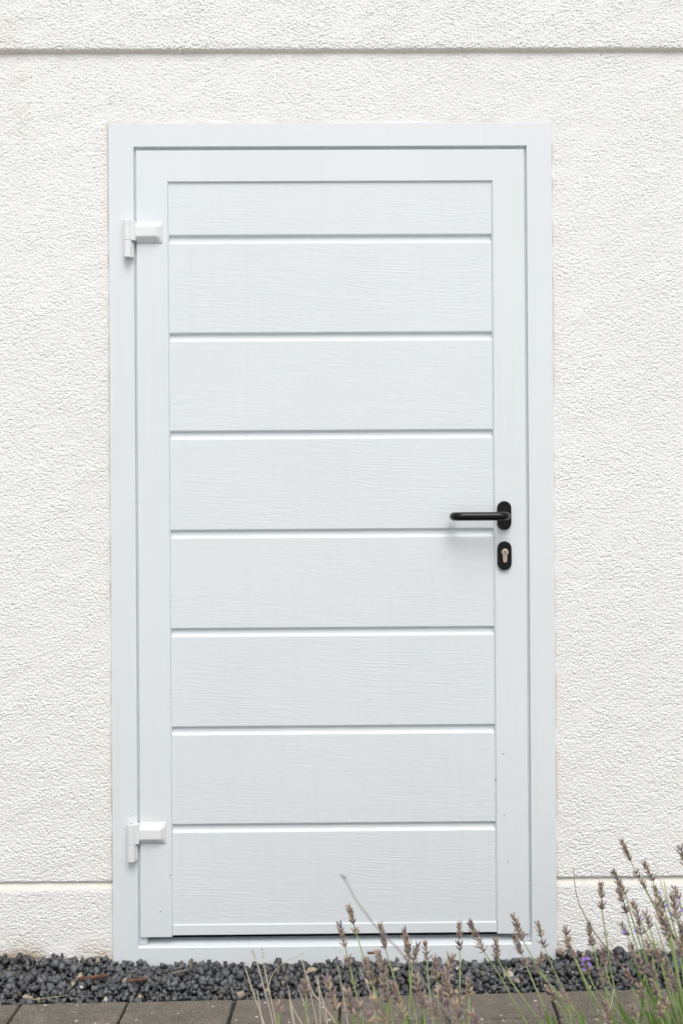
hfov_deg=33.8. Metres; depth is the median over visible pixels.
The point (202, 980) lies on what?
gravel
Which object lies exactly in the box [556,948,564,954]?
pebble
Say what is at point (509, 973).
pebble
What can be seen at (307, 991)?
lavender plant
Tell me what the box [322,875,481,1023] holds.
lavender plant
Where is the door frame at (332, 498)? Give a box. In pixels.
[108,122,556,967]
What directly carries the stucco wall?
on the ground
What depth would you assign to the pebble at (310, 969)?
2.66 m
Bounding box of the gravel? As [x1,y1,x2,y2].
[0,946,682,1007]
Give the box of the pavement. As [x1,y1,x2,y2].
[0,988,682,1023]
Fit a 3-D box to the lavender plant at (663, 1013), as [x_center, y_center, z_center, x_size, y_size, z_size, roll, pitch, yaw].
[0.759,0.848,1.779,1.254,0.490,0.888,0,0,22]
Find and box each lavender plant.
[243,948,334,1023]
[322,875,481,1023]
[466,838,682,1023]
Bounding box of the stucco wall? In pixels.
[0,0,682,969]
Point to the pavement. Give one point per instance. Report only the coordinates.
(499, 1008)
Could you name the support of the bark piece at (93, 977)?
on the gravel
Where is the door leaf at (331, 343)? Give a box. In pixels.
[136,149,528,936]
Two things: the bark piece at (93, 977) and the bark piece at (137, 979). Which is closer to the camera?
the bark piece at (137, 979)
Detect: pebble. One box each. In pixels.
[23,995,32,999]
[306,967,316,972]
[507,971,513,977]
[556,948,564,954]
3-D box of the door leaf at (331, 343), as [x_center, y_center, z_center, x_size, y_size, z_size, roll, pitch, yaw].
[-0.022,0.074,2.765,0.949,1.919,0.037,0,0,-1]
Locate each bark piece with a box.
[77,974,108,980]
[128,977,146,982]
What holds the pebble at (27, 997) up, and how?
on the gravel

